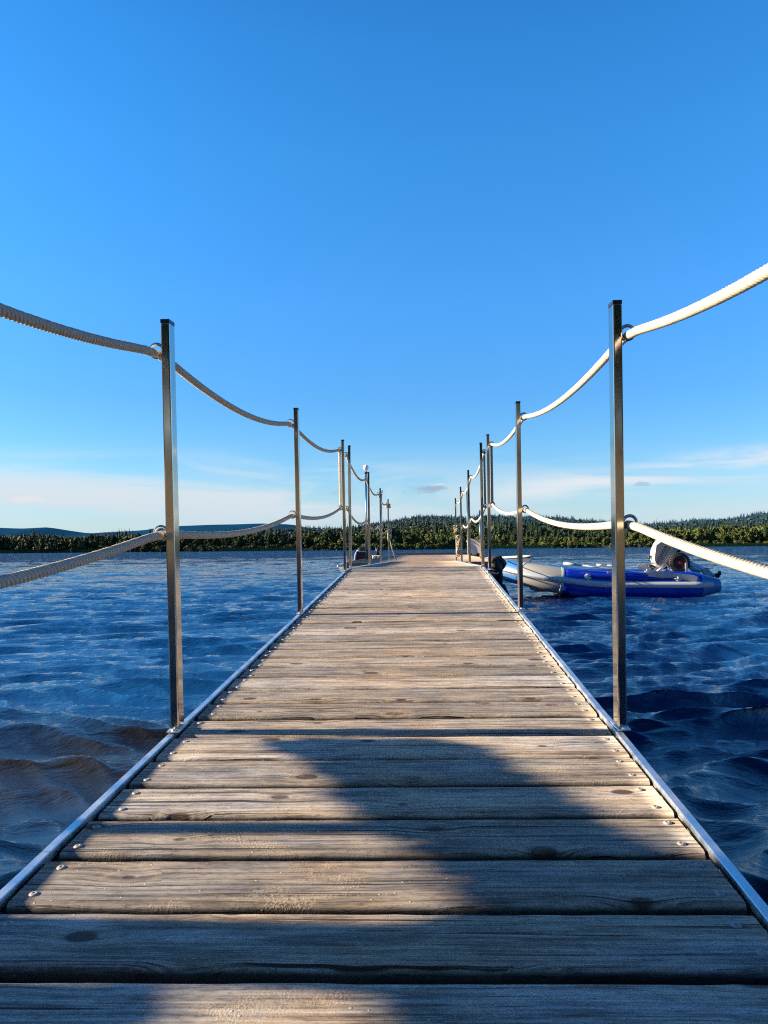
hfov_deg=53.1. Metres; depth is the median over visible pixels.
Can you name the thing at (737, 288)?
railing rope
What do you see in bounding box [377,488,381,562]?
railing post
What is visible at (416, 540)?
leafy tree
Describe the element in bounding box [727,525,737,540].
leafy tree
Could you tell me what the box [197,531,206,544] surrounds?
leafy tree
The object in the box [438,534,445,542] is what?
leafy tree
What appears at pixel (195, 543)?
leafy tree
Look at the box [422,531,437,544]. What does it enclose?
leafy tree
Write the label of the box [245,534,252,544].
leafy tree
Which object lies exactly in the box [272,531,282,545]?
leafy tree
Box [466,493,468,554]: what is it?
steel pole
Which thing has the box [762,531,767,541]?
leafy tree
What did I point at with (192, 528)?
hills
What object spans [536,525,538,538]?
conifer tree
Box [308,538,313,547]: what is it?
leafy tree
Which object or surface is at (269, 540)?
leafy tree
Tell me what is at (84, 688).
water
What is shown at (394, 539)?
leafy tree
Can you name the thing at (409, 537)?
leafy tree
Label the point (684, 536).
leafy tree
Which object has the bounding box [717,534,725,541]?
leafy tree
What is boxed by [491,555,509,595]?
cloth fender
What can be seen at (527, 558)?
motor boat
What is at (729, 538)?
leafy tree
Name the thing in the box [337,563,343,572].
motor boat
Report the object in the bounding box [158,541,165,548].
leafy tree
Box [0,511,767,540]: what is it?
forest
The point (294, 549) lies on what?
reeds
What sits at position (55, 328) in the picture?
railing rope
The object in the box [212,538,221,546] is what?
leafy tree
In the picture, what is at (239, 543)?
leafy tree
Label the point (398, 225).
sky
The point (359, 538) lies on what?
leafy tree
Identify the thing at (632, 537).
leafy tree
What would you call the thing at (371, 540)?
leafy tree
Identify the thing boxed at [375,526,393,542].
leafy tree
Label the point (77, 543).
woodland
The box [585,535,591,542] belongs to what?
leafy tree
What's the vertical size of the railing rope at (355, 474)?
0.122 m
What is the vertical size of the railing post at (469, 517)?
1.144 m
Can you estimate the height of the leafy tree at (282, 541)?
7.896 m
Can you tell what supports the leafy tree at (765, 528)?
on the shore
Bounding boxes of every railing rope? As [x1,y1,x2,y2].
[0,303,341,588]
[345,453,386,504]
[346,507,386,533]
[457,451,484,503]
[463,505,485,527]
[490,263,767,579]
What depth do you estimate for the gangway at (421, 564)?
8.41 m
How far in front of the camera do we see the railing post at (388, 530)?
14.09 m
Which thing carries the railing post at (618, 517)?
attached to the gangway at (398, 797)
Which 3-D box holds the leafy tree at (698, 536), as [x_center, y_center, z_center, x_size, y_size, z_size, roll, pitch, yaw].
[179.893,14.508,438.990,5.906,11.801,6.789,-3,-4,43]
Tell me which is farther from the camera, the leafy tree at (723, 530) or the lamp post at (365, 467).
the leafy tree at (723, 530)
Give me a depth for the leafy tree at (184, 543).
434.74 m
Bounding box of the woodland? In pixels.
[0,525,764,552]
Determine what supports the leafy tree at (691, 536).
on the shore
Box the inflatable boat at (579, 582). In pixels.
[503,540,721,596]
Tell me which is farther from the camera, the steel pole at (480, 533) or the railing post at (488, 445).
the steel pole at (480, 533)
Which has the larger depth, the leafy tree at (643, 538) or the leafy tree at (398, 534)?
the leafy tree at (643, 538)
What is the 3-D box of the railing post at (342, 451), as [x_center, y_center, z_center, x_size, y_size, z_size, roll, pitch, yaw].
[-0.367,-0.056,6.689,0.072,1.144,0.085,-1,1,2]
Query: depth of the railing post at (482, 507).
7.13 m
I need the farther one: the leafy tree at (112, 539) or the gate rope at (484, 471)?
the leafy tree at (112, 539)
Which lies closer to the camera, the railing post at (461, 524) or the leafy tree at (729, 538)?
the railing post at (461, 524)
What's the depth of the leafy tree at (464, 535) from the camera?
424.54 m
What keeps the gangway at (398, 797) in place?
attached to the gangway at (421, 564)
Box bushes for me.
[0,540,767,552]
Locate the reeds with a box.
[0,542,767,552]
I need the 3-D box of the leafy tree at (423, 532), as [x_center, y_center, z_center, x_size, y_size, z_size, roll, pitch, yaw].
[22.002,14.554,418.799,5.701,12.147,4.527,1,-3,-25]
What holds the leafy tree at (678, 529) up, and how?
on the shore
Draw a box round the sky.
[0,0,767,532]
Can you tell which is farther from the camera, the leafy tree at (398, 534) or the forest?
the forest
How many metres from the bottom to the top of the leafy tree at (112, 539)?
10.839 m
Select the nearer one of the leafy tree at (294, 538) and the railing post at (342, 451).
the railing post at (342, 451)
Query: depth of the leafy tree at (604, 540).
419.93 m
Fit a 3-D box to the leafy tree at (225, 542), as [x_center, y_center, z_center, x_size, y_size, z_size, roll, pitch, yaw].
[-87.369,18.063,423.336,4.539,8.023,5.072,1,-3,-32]
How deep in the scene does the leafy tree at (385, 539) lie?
403.38 m
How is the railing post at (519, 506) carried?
attached to the gangway at (398, 797)
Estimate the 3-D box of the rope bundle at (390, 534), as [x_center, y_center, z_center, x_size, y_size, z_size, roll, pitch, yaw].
[0.103,0.419,14.133,0.082,0.239,0.086,-1,-3,3]
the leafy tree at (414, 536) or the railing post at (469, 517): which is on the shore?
the leafy tree at (414, 536)
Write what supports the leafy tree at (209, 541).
on the shore
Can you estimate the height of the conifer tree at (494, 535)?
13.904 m
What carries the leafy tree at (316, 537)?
on the shore
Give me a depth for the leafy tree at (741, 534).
432.19 m
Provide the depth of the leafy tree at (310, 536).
428.80 m
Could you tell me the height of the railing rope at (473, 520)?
0.113 m
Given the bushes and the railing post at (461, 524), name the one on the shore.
the bushes
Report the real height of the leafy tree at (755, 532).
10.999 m
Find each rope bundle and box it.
[387,528,391,540]
[456,535,460,556]
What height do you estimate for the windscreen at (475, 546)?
0.453 m
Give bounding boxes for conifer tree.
[491,525,495,543]
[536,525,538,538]
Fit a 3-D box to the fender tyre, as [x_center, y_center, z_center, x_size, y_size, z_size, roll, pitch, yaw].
[1.247,0.617,8.579,0.106,0.257,0.258,0,-3,-15]
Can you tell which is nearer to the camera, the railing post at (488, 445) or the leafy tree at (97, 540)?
the railing post at (488, 445)
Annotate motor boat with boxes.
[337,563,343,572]
[472,553,533,562]
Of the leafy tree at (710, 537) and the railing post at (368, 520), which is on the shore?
the leafy tree at (710, 537)
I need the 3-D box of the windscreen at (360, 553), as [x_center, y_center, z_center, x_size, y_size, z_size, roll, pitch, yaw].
[-0.525,1.311,19.555,0.455,0.840,0.350,-1,-3,0]
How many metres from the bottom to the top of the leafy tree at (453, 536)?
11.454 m
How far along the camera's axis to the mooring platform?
18.06 m
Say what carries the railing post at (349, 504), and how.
attached to the gangway at (421, 564)
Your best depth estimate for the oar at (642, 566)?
12.80 m
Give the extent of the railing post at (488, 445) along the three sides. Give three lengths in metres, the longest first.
1.159 x 0.085 x 0.072 m
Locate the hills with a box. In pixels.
[0,523,304,536]
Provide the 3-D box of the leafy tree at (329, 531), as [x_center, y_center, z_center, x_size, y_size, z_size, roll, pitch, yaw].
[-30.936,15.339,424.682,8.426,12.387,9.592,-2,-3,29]
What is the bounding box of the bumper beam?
[393,552,471,554]
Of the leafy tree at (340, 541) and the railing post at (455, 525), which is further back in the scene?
the leafy tree at (340, 541)
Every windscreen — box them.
[354,547,371,559]
[466,538,479,552]
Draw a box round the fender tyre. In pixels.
[489,556,502,576]
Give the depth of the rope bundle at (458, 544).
13.89 m
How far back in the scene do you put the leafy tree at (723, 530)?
447.16 m
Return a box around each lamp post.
[363,465,368,559]
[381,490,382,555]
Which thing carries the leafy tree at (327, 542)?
on the shore
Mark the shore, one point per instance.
(607, 546)
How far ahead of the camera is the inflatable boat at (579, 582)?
11.71 m
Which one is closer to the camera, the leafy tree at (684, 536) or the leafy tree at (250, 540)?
the leafy tree at (250, 540)
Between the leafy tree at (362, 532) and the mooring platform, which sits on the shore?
the leafy tree at (362, 532)
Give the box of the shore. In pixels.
[125,523,646,551]
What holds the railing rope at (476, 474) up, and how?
attached to the railing post at (469, 517)
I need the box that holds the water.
[0,546,767,905]
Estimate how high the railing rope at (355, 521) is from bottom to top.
0.112 m
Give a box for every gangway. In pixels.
[0,567,767,1023]
[349,561,483,568]
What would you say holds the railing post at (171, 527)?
attached to the gangway at (398, 797)
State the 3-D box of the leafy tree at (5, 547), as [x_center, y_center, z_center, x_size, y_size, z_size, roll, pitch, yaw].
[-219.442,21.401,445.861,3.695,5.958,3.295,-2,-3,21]
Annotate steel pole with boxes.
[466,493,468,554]
[479,510,480,557]
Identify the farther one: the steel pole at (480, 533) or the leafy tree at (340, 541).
the leafy tree at (340, 541)
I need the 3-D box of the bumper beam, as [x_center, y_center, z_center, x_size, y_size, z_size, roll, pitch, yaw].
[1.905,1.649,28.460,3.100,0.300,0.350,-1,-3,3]
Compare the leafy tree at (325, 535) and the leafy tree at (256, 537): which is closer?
the leafy tree at (325, 535)
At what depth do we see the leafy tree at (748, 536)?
430.95 m
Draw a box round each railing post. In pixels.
[150,319,187,732]
[287,408,304,613]
[337,440,347,570]
[345,445,352,566]
[364,472,370,563]
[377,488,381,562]
[385,499,389,561]
[455,498,458,560]
[460,487,464,561]
[467,470,472,562]
[479,443,486,565]
[486,434,494,569]
[515,401,528,609]
[608,300,637,730]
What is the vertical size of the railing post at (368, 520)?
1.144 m
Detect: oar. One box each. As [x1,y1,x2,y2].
[563,562,697,581]
[596,564,665,570]
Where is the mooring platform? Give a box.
[347,554,488,570]
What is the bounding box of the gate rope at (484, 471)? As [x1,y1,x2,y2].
[483,455,485,503]
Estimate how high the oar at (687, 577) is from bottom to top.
0.322 m
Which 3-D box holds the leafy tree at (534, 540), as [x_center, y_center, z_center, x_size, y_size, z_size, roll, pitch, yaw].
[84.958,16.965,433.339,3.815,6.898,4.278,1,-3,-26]
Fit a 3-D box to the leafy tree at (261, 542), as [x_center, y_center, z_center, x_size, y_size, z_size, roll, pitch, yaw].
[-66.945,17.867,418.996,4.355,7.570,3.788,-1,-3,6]
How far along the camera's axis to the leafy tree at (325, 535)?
413.23 m
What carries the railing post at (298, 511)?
attached to the gangway at (398, 797)
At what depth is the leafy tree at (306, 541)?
414.24 m
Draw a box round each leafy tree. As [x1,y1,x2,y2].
[2,544,9,550]
[94,536,99,547]
[107,535,117,545]
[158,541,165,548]
[181,538,187,550]
[193,540,198,547]
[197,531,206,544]
[206,539,212,546]
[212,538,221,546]
[221,538,229,547]
[235,536,244,547]
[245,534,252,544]
[246,536,253,544]
[253,533,261,546]
[257,538,264,546]
[264,534,273,544]
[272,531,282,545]
[277,537,285,547]
[291,532,295,544]
[303,537,308,549]
[306,532,314,548]
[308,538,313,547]
[313,535,319,545]
[318,532,332,543]
[320,529,336,536]
[323,535,333,546]
[337,530,348,545]
[356,533,364,544]
[358,527,367,538]
[362,535,372,543]
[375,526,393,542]
[382,533,392,548]
[392,537,399,542]
[393,529,402,543]
[406,534,412,544]
[411,534,420,543]
[413,537,421,543]
[420,528,426,543]
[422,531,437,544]
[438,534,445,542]
[451,530,458,542]
[459,531,466,541]
[531,536,537,543]
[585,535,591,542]
[601,537,607,546]
[630,533,639,543]
[636,534,646,542]
[675,526,685,533]
[682,532,687,540]
[687,533,695,541]
[693,528,704,541]
[705,531,714,542]
[715,525,731,541]
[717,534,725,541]
[724,531,733,543]
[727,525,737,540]
[738,529,745,542]
[739,529,752,542]
[752,528,760,542]
[761,523,767,538]
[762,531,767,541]
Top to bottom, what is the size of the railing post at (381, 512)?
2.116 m

